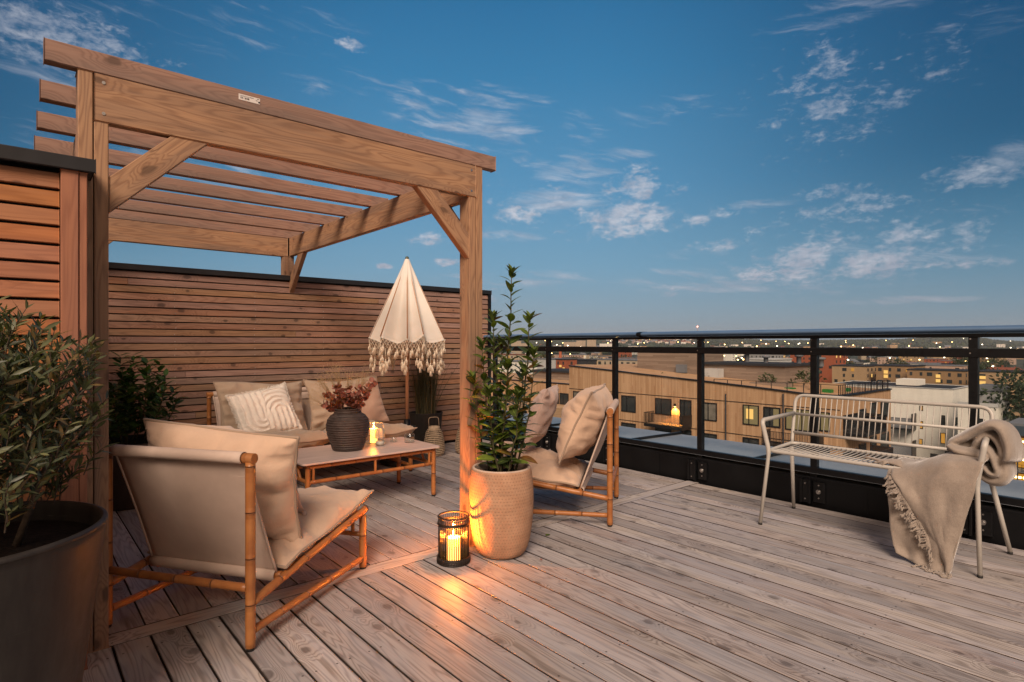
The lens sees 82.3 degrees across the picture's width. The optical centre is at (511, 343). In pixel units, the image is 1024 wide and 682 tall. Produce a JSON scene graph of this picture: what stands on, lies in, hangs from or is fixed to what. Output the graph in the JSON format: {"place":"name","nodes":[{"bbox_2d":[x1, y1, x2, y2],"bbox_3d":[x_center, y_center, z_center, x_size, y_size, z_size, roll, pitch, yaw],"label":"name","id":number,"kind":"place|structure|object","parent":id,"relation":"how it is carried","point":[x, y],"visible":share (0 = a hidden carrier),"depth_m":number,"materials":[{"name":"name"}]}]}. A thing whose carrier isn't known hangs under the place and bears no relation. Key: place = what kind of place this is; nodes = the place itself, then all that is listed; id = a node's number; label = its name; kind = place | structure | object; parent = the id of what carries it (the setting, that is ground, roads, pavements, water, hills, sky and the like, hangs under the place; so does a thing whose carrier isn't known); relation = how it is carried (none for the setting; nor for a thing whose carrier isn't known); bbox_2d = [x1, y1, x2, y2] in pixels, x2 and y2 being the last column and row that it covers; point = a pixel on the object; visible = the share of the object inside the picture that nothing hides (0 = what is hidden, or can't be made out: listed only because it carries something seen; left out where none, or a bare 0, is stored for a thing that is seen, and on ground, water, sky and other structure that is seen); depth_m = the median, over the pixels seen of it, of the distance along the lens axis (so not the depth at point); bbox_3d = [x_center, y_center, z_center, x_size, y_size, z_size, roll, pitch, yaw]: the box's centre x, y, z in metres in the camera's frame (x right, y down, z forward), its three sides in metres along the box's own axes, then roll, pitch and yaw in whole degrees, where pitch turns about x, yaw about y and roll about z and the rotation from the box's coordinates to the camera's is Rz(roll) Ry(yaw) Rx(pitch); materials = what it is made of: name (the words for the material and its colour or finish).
{"place":"outdoors","nodes":[
{"label":"outdoors","id":0,"kind":"place"},
{"bbox_2d":[455,427,459,453],"bbox_3d":[-0.468,0.911,5.904,0.218,0.378,0.218,0,0,-40],"label":"rattan lantern","id":1,"kind":"object","parent":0,"point":[457,447],"visible":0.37,"depth_m":5.86,"materials":[{"name":"beige wicker"}]},
{"bbox_2d":[0,0,1023,340],"label":"sky","id":2,"kind":"structure","parent":0,"point":[662,165],"materials":[{"name":"blue"}]},
{"bbox_2d":[491,368,568,417],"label":"apartment block","id":3,"kind":"structure","parent":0,"point":[560,377],"depth_m":92.60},
{"bbox_2d":[560,393,568,404],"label":"window","id":4,"kind":"structure","parent":3,"relation":"in","point":[564,397],"depth_m":86.52,"materials":[{"name":"grey"}]},
{"bbox_2d":[82,439,1023,681],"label":"deck","id":5,"kind":"structure","parent":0,"point":[664,579],"depth_m":2.47,"materials":[{"name":"wood"}]},
{"bbox_2d":[0,144,95,669],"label":"clad wall","id":6,"kind":"structure","parent":5,"relation":"on","point":[43,231],"depth_m":1.92,"materials":[{"name":"wood"}]},
{"bbox_2d":[0,500,107,681],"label":"dark planter","id":7,"kind":"object","parent":5,"relation":"on","point":[49,570],"visible":0.96,"depth_m":1.41,"materials":[{"name":"metal"}]},
{"bbox_2d":[0,295,119,546],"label":"olive bush","id":8,"kind":"object","parent":7,"relation":"in","point":[25,459],"visible":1,"depth_m":1.45,"materials":[{"name":"green plant"}]},
{"bbox_2d":[109,434,147,510],"bbox_3d":[-2.641,0.881,4.029,0.527,0.441,0.527,0,0,-40],"label":"dark planter","id":9,"kind":"object","parent":5,"relation":"on","point":[122,500],"visible":0.17,"depth_m":3.82,"materials":[{"name":"metal"}]},
{"bbox_2d":[109,351,187,444],"bbox_3d":[-2.645,0.376,4.029,0.702,0.656,0.653,0,0,-40],"label":"laurel shrub","id":10,"kind":"object","parent":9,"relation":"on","point":[121,417],"visible":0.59,"depth_m":3.98,"materials":[{"name":"green plant"}]},
{"bbox_2d":[109,418,373,651],"bbox_3d":[-1.141,0.702,2.603,0.721,0.796,0.908,0,0,15],"label":"lounge chair","id":11,"kind":"object","parent":5,"relation":"on","point":[219,500],"visible":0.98,"depth_m":2.30,"materials":[{"name":"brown wood"}]},
{"bbox_2d":[297,490,306,515],"bbox_3d":[-1.157,0.649,2.616,0.473,0.310,0.144,0,0,15],"label":"throw pillow","id":12,"kind":"object","parent":11,"relation":"on","point":[301,509],"visible":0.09,"depth_m":2.60,"materials":[{"name":"beige fabric"}]},
{"bbox_2d":[34,37,495,653],"bbox_3d":[-1.797,0.025,3.760,1.980,2.150,2.942,0,0,-40],"label":"pergola","id":13,"kind":"object","parent":5,"relation":"on","point":[170,121],"visible":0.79,"depth_m":2.87,"materials":[{"name":"wood"}]},
{"bbox_2d":[109,262,491,442],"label":"slatted wall","id":14,"kind":"structure","parent":5,"relation":"on","point":[199,331],"depth_m":5.18,"materials":[{"name":"wood"}]},
{"bbox_2d":[206,375,416,471],"bbox_3d":[-1.639,0.699,4.866,1.436,0.802,0.910,0,0,-40],"label":"loveseat","id":15,"kind":"object","parent":5,"relation":"on","point":[312,421],"visible":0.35,"depth_m":4.86,"materials":[{"name":"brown wood"}]},
{"bbox_2d":[225,382,302,432],"bbox_3d":[-1.954,0.544,4.634,0.547,0.463,0.239,0,0,-40],"label":"throw pillow","id":16,"kind":"object","parent":15,"relation":"on","point":[262,410],"visible":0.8,"depth_m":4.59,"materials":[{"name":"fabric"}]},
{"bbox_2d":[344,378,389,421],"bbox_3d":[-1.351,0.545,5.229,0.456,0.466,0.234,0,0,-40],"label":"throw pillow","id":17,"kind":"object","parent":15,"relation":"on","point":[373,408],"visible":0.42,"depth_m":5.22,"materials":[{"name":"fabric"}]},
{"bbox_2d":[296,437,439,495],"bbox_3d":[-1.080,0.920,4.123,1.010,0.360,0.570,0,0,-40],"label":"coffee table","id":18,"kind":"object","parent":5,"relation":"on","point":[313,458],"visible":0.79,"depth_m":4.00,"materials":[{"name":"laminate"}]},
{"bbox_2d":[326,407,369,451],"bbox_3d":[-1.147,0.595,4.095,0.298,0.288,0.298,0,0,-40],"label":"vase","id":19,"kind":"object","parent":18,"relation":"on","point":[347,430],"visible":0.95,"depth_m":3.99,"materials":[{"name":"ceramic"}]},
{"bbox_2d":[304,363,374,411],"bbox_3d":[-1.198,0.336,4.116,0.497,0.410,0.180,0,0,-11],"label":"dried gypsophila","id":20,"kind":"object","parent":19,"relation":"in","point":[347,380],"visible":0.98,"depth_m":4.10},
{"bbox_2d":[321,377,377,411],"bbox_3d":[-1.134,0.387,4.094,0.395,0.308,0.137,0,0,2],"label":"dried eucalyptus","id":21,"kind":"object","parent":19,"relation":"in","point":[350,399],"visible":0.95,"depth_m":4.08,"materials":[{"name":"red plant"}]},
{"bbox_2d":[375,427,384,444],"bbox_3d":[-0.961,0.676,4.261,0.073,0.121,0.073,0,0,-40],"label":"votive glass","id":22,"kind":"object","parent":18,"relation":"on","point":[380,433],"visible":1,"depth_m":4.24,"materials":[{"name":"white"}]},
{"bbox_2d":[368,256,445,466],"bbox_3d":[-0.984,0.144,5.448,0.709,1.911,0.743,0,0,-40],"label":"parasol","id":23,"kind":"object","parent":5,"relation":"on","point":[406,315],"visible":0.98,"depth_m":5.29,"materials":[{"name":"white fabric"}]},
{"bbox_2d":[409,410,442,449],"bbox_3d":[-0.891,0.904,6.070,0.352,0.392,0.352,0,0,-40],"label":"zinc planter","id":24,"kind":"object","parent":5,"relation":"on","point":[420,422],"visible":0.63,"depth_m":5.93,"materials":[{"name":"metal"}]},
{"bbox_2d":[403,350,457,413],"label":"ornamental grass","id":25,"kind":"object","parent":24,"relation":"in","point":[425,389],"depth_m":6.01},
{"bbox_2d":[424,417,444,456],"bbox_3d":[-0.769,0.911,5.780,0.218,0.378,0.218,0,0,-40],"label":"rattan lantern","id":26,"kind":"object","parent":5,"relation":"on","point":[435,430],"visible":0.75,"depth_m":5.73,"materials":[{"name":"beige wicker"}]},
{"bbox_2d":[437,510,470,567],"bbox_3d":[-0.294,0.980,2.954,0.172,0.238,0.172,0,0,-40],"label":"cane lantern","id":27,"kind":"object","parent":5,"relation":"on","point":[455,527],"visible":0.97,"depth_m":2.90,"materials":[{"name":"black glass"}]},
{"bbox_2d":[448,535,459,560],"bbox_3d":[-0.294,1.014,2.954,0.067,0.158,0.067,0,0,-40],"label":"pillar candle","id":28,"kind":"object","parent":27,"relation":"on","point":[453,547],"visible":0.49,"depth_m":2.93,"materials":[{"name":"beige wax"}]},
{"bbox_2d":[469,460,533,559],"bbox_3d":[-0.056,0.871,3.075,0.339,0.459,0.339,0,0,-40],"label":"clay planter","id":29,"kind":"object","parent":5,"relation":"on","point":[501,509],"visible":0.94,"depth_m":2.94,"materials":[{"name":"ceramic"}]},
{"bbox_2d":[463,263,544,471],"bbox_3d":[-0.040,0.134,3.081,0.376,1.117,0.410,0,0,-40],"label":"bay tree","id":30,"kind":"object","parent":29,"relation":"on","point":[498,434],"visible":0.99,"depth_m":3.06,"materials":[{"name":"green plant"}]},
{"bbox_2d":[482,383,618,526],"bbox_3d":[0.246,0.691,3.947,0.909,0.818,0.701,0,0,13],"label":"lounge chair","id":31,"kind":"object","parent":5,"relation":"on","point":[585,426],"visible":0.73,"depth_m":3.64,"materials":[{"name":"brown wood"}]},
{"bbox_2d":[523,384,558,449],"bbox_3d":[0.205,0.501,4.059,0.225,0.414,0.444,0,0,13],"label":"throw pillow","id":32,"kind":"object","parent":31,"relation":"on","point":[546,409],"visible":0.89,"depth_m":3.89,"materials":[{"name":"beige fabric"}]},
{"bbox_2d":[444,410,1023,549],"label":"parapet","id":33,"kind":"structure","parent":5,"relation":"on","point":[869,500],"depth_m":4.33,"materials":[{"name":"metal"}]},
{"bbox_2d":[483,325,1023,536],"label":"glass railing","id":34,"kind":"object","parent":33,"relation":"on","point":[973,352],"visible":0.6,"depth_m":4.03,"materials":[{"name":"metal"}]},
{"bbox_2d":[758,394,1012,578],"bbox_3d":[2.055,0.716,3.326,0.550,0.767,1.139,0,0,-40],"label":"metal bench","id":35,"kind":"object","parent":5,"relation":"on","point":[792,452],"visible":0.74,"depth_m":3.45,"materials":[{"name":"beige paint"}]},
{"bbox_2d":[863,419,1023,578],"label":"wool blanket","id":36,"kind":"object","parent":35,"relation":"on","point":[930,500],"visible":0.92,"depth_m":2.85,"materials":[{"name":"fabric"}]},
{"bbox_2d":[569,353,892,458],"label":"apartment block","id":37,"kind":"structure","parent":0,"point":[657,391],"depth_m":53.27,"materials":[{"name":"brown"}]},
{"bbox_2d":[621,395,635,412],"bbox_3d":[11.931,6.164,59.990,0.068,1.664,1.830,0,0,-40],"label":"window","id":38,"kind":"structure","parent":37,"relation":"in","point":[628,403],"depth_m":60.01,"materials":[{"name":"grey"}]},
{"bbox_2d":[621,422,635,427],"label":"window","id":39,"kind":"structure","parent":37,"relation":"in","point":[624,424],"depth_m":60.01,"materials":[{"name":"grey"}]},
{"bbox_2d":[655,398,671,414],"bbox_3d":[14.661,6.098,56.782,0.068,1.571,1.849,0,0,-40],"label":"window","id":40,"kind":"structure","parent":37,"relation":"in","point":[662,405],"depth_m":56.77,"materials":[{"name":"grey"}]},
{"bbox_2d":[655,427,671,432],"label":"window","id":41,"kind":"structure","parent":37,"relation":"in","point":[656,429],"depth_m":56.77,"materials":[{"name":"grey"}]},
{"bbox_2d":[680,399,691,423],"bbox_3d":[16.269,6.431,54.892,0.068,2.327,1.238,0,0,-40],"label":"window","id":42,"kind":"structure","parent":37,"relation":"in","point":[685,405],"depth_m":54.92,"materials":[{"name":"grey"}]},
{"bbox_2d":[682,430,691,435],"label":"window","id":43,"kind":"structure","parent":37,"relation":"in","point":[685,432],"depth_m":54.76,"materials":[{"name":"grey"}]},
{"bbox_2d":[705,402,716,421],"bbox_3d":[17.897,6.157,52.979,0.068,1.635,1.392,0,0,-40],"label":"window","id":44,"kind":"structure","parent":37,"relation":"in","point":[710,408],"depth_m":52.89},
{"bbox_2d":[705,433,716,438],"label":"window","id":45,"kind":"structure","parent":37,"relation":"in","point":[707,435],"depth_m":52.89,"materials":[{"name":"grey"}]},
{"bbox_2d":[743,404,758,425],"bbox_3d":[20.400,6.104,50.037,0.068,1.712,1.440,0,0,-40],"label":"window","id":46,"kind":"structure","parent":37,"relation":"in","point":[750,412],"depth_m":50.00,"materials":[{"name":"yellow"}]},
{"bbox_2d":[743,437,758,444],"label":"window","id":47,"kind":"structure","parent":37,"relation":"in","point":[745,439],"depth_m":50.00,"materials":[{"name":"grey"}]},
{"bbox_2d":[763,406,780,427],"bbox_3d":[21.585,6.115,48.645,0.068,1.664,1.431,0,0,-40],"label":"window","id":48,"kind":"structure","parent":37,"relation":"in","point":[767,411],"depth_m":48.62,"materials":[{"name":"grey"}]},
{"bbox_2d":[785,408,809,431],"bbox_3d":[22.947,6.123,47.044,0.068,1.749,1.990,0,0,-40],"label":"window","id":49,"kind":"structure","parent":37,"relation":"in","point":[788,420],"depth_m":47.01,"materials":[{"name":"yellow"}]},
{"bbox_2d":[819,412,829,431],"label":"window","id":50,"kind":"structure","parent":37,"relation":"in","point":[821,424],"depth_m":45.51,"materials":[{"name":"yellow"}]},
{"bbox_2d":[843,413,857,435],"bbox_3d":[26.535,6.350,45.905,2.819,1.639,0.068,0,0,-40],"label":"window","id":51,"kind":"structure","parent":37,"relation":"in","point":[855,415],"depth_m":45.82,"materials":[{"name":"grey"}]},
{"bbox_2d":[843,448,857,457],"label":"window","id":52,"kind":"structure","parent":37,"relation":"in","point":[854,448],"depth_m":46.01,"materials":[{"name":"grey"}]},
{"bbox_2d":[859,408,865,427],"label":"window","id":53,"kind":"structure","parent":37,"relation":"in","point":[861,411],"depth_m":47.45,"materials":[{"name":"grey"}]},
{"bbox_2d":[859,442,865,457],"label":"window","id":54,"kind":"structure","parent":37,"relation":"in","point":[862,446],"depth_m":47.58,"materials":[{"name":"grey"}]},
{"bbox_2d":[870,402,876,413],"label":"window","id":55,"kind":"structure","parent":37,"relation":"in","point":[873,408],"depth_m":49.18,"materials":[{"name":"grey"}]},
{"bbox_2d":[870,435,876,454],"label":"window","id":56,"kind":"structure","parent":37,"relation":"in","point":[871,437],"depth_m":48.89,"materials":[{"name":"grey"}]},
{"bbox_2d":[880,402,888,416],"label":"window","id":57,"kind":"structure","parent":37,"relation":"in","point":[885,408],"depth_m":50.90,"materials":[{"name":"grey"}]},
{"bbox_2d":[880,431,888,446],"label":"window","id":58,"kind":"structure","parent":37,"relation":"in","point":[883,435],"depth_m":50.90,"materials":[{"name":"grey"}]},
{"bbox_2d":[536,339,1023,419],"bbox_3d":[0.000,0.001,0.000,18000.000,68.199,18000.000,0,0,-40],"label":"ground","id":59,"kind":"structure","parent":0,"point":[1019,363],"depth_m":2538.24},
{"bbox_2d":[491,353,526,371],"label":"pale block","id":60,"kind":"structure","parent":59,"relation":"on","point":[511,356],"depth_m":468.02,"materials":[{"name":"beige concrete"}]},
{"bbox_2d":[511,341,520,353],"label":"tower block","id":61,"kind":"structure","parent":59,"relation":"on","point":[517,343],"depth_m":1497.57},
{"bbox_2d":[498,360,536,373],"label":"pale block","id":62,"kind":"structure","parent":59,"relation":"on","point":[514,362],"depth_m":330.69,"materials":[{"name":"grey"}]},
{"bbox_2d":[537,358,574,368],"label":"pale block","id":63,"kind":"structure","parent":59,"relation":"on","point":[553,362],"depth_m":310.70,"materials":[{"name":"concrete"}]},
{"bbox_2d":[555,358,577,367],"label":"orange block","id":64,"kind":"structure","parent":59,"relation":"on","point":[564,363],"depth_m":299.74,"materials":[{"name":"red brick"}]},
{"bbox_2d":[564,342,572,345],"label":"tower block","id":65,"kind":"structure","parent":59,"relation":"on","point":[568,343],"depth_m":1698.46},
{"bbox_2d":[554,354,583,358],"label":"housing block","id":66,"kind":"structure","parent":59,"relation":"on","point":[568,355],"depth_m":771.99,"materials":[{"name":"grey"}]},
{"bbox_2d":[576,340,585,345],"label":"tower block","id":67,"kind":"structure","parent":59,"relation":"on","point":[580,342],"depth_m":1649.16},
{"bbox_2d":[577,359,596,364],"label":"dark block","id":68,"kind":"structure","parent":59,"relation":"on","point":[587,361],"depth_m":327.06,"materials":[{"name":"concrete"}]},
{"bbox_2d":[587,340,595,346],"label":"tower block","id":69,"kind":"structure","parent":59,"relation":"on","point":[591,343],"depth_m":1598.89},
{"bbox_2d":[599,343,607,346],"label":"tower block","id":70,"kind":"structure","parent":59,"relation":"on","point":[603,344],"depth_m":1896.43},
{"bbox_2d":[597,358,636,364],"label":"pale block","id":71,"kind":"structure","parent":59,"relation":"on","point":[603,361],"depth_m":321.19,"materials":[{"name":"grey"}]},
{"bbox_2d":[618,352,631,357],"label":"brick tower","id":72,"kind":"structure","parent":59,"relation":"on","point":[622,353],"depth_m":620.19,"materials":[{"name":"brick"}]},
{"bbox_2d":[724,354,740,360],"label":"house","id":73,"kind":"structure","parent":59,"relation":"on","point":[729,357],"depth_m":876.76,"materials":[{"name":"white"}]},
{"bbox_2d":[735,356,744,360],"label":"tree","id":74,"kind":"object","parent":59,"relation":"on","point":[740,358],"visible":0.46,"depth_m":719.28,"materials":[{"name":"plant"}]},
{"bbox_2d":[491,337,1023,354],"bbox_3d":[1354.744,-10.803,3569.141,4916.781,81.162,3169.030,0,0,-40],"label":"woodland","id":75,"kind":"object","parent":59,"relation":"on","point":[952,342],"visible":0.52,"depth_m":3003.90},
{"bbox_2d":[749,354,782,357],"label":"striped tower","id":76,"kind":"structure","parent":59,"relation":"on","point":[760,356],"depth_m":519.93,"materials":[{"name":"concrete"}]},
{"bbox_2d":[749,358,791,361],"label":"pale block","id":77,"kind":"structure","parent":59,"relation":"on","point":[772,359],"depth_m":241.11,"materials":[{"name":"metal"}]},
{"bbox_2d":[790,355,809,362],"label":"brick tower","id":78,"kind":"structure","parent":59,"relation":"on","point":[805,358],"depth_m":418.71,"materials":[{"name":"brick"}]},
{"bbox_2d":[819,347,846,382],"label":"brick tower","id":79,"kind":"structure","parent":59,"relation":"on","point":[826,369],"depth_m":329.46,"materials":[{"name":"brick"}]},
{"bbox_2d":[841,345,854,347],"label":"house","id":80,"kind":"structure","parent":59,"relation":"on","point":[849,346],"depth_m":2134.82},
{"bbox_2d":[831,364,875,382],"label":"brick block","id":81,"kind":"structure","parent":59,"relation":"on","point":[846,372],"depth_m":299.86,"materials":[{"name":"brick"}]},
{"bbox_2d":[866,356,876,361],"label":"house","id":82,"kind":"structure","parent":59,"relation":"on","point":[869,358],"depth_m":929.14,"materials":[{"name":"black"}]},
{"bbox_2d":[877,357,895,363],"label":"housing block","id":83,"kind":"structure","parent":59,"relation":"on","point":[880,360],"depth_m":775.12,"materials":[{"name":"grey"}]},
{"bbox_2d":[887,345,897,347],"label":"house","id":84,"kind":"structure","parent":59,"relation":"on","point":[892,346],"depth_m":2378.34,"materials":[{"name":"brown"}]},
{"bbox_2d":[882,358,909,363],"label":"tree","id":85,"kind":"object","parent":59,"relation":"on","point":[896,360],"visible":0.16,"depth_m":400.10,"materials":[{"name":"green plant"}]},
{"bbox_2d":[875,364,925,382],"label":"brick block","id":86,"kind":"structure","parent":59,"relation":"on","point":[891,372],"depth_m":286.18,"materials":[{"name":"brick"}]},
{"bbox_2d":[837,378,967,458],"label":"apartment block","id":87,"kind":"structure","parent":59,"relation":"on","point":[913,389],"depth_m":134.60,"materials":[{"name":"concrete"}]},
{"bbox_2d":[941,415,944,424],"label":"window","id":88,"kind":"structure","parent":87,"relation":"in","point":[942,416],"depth_m":131.35,"materials":[{"name":"grey"}]},
{"bbox_2d":[940,433,945,443],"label":"window","id":89,"kind":"structure","parent":87,"relation":"in","point":[942,435],"depth_m":131.45,"materials":[{"name":"yellow"}]},
{"bbox_2d":[898,357,923,361],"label":"housing block","id":90,"kind":"structure","parent":59,"relation":"on","point":[911,359],"depth_m":703.24,"materials":[{"name":"beige brick"}]},
{"bbox_2d":[896,362,940,364],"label":"house","id":91,"kind":"structure","parent":59,"relation":"on","point":[915,363],"depth_m":427.48,"materials":[{"name":"black"}]},
{"bbox_2d":[924,358,945,362],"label":"housing block","id":92,"kind":"structure","parent":59,"relation":"on","point":[929,360],"depth_m":738.19,"materials":[{"name":"red brick"}]},
{"bbox_2d":[906,368,967,385],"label":"brick block","id":93,"kind":"structure","parent":59,"relation":"on","point":[932,376],"depth_m":264.00,"materials":[{"name":"brick"}]},
{"bbox_2d":[933,357,951,359],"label":"house","id":94,"kind":"structure","parent":59,"relation":"on","point":[946,358],"depth_m":886.37,"materials":[{"name":"red"}]},
{"bbox_2d":[918,364,967,368],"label":"pale block","id":95,"kind":"structure","parent":59,"relation":"on","point":[943,366],"depth_m":343.49,"materials":[{"name":"grey"}]},
{"bbox_2d":[940,360,967,364],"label":"housing block","id":96,"kind":"structure","parent":59,"relation":"on","point":[946,361],"depth_m":646.95,"materials":[{"name":"red brick"}]},
{"bbox_2d":[949,357,966,364],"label":"tree","id":97,"kind":"object","parent":59,"relation":"on","point":[955,360],"visible":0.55,"depth_m":458.00,"materials":[{"name":"green plant"}]},
{"bbox_2d":[958,384,1009,433],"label":"apartment block","id":98,"kind":"structure","parent":59,"relation":"on","point":[999,410],"depth_m":119.59,"materials":[{"name":"concrete"}]},
{"bbox_2d":[980,358,1001,366],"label":"tree","id":99,"kind":"object","parent":59,"relation":"on","point":[994,360],"visible":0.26,"depth_m":581.13,"materials":[{"name":"green plant"}]},
{"bbox_2d":[981,358,1003,367],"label":"tree","id":100,"kind":"object","parent":59,"relation":"on","point":[991,360],"visible":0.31,"depth_m":339.30,"materials":[{"name":"green plant"}]},
{"bbox_2d":[980,368,1023,420],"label":"tree","id":101,"kind":"object","parent":59,"relation":"on","point":[1017,401],"visible":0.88,"depth_m":117.83,"materials":[{"name":"green plant"}]},
{"bbox_2d":[980,369,1023,415],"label":"brick block","id":102,"kind":"structure","parent":59,"relation":"on","point":[984,376],"depth_m":240.59,"materials":[{"name":"brick"}]},
{"bbox_2d":[986,365,1019,369],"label":"house","id":103,"kind":"structure","parent":59,"relation":"on","point":[1002,367],"depth_m":329.18,"materials":[{"name":"red tile"}]},
{"bbox_2d":[999,359,1013,366],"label":"tree","id":104,"kind":"object","parent":59,"relation":"on","point":[1007,364],"visible":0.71,"depth_m":637.04,"materials":[{"name":"green plant"}]},
{"bbox_2d":[1007,358,1015,364],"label":"housing block","id":105,"kind":"structure","parent":59,"relation":"on","point":[1013,359],"depth_m":807.32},
{"bbox_2d":[1009,418,1023,480],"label":"lit stairwell","id":106,"kind":"object","parent":59,"relation":"on","point":[1018,424],"visible":0.15,"depth_m":93.77,"materials":[{"name":"beige brick"}]},
{"bbox_2d":[1018,461,1023,467],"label":"lit window","id":107,"kind":"structure","parent":106,"relation":"in","point":[1021,464],"depth_m":94.10,"materials":[{"name":"yellow"}]},
{"bbox_3d":[-1.025,0.658,4.353,0.138,0.158,0.148,0,0,-40],"label":"glass jar","id":108,"kind":"object","parent":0,"visible":0},
{"bbox_2d":[370,427,376,442],"bbox_3d":[-1.029,0.668,4.357,0.052,0.134,0.052,0,0,-40],"label":"pillar candle","id":109,"kind":"object","parent":108,"relation":"in","point":[372,434],"visible":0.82,"depth_m":4.33,"materials":[{"name":"beige wax"}]}
]}

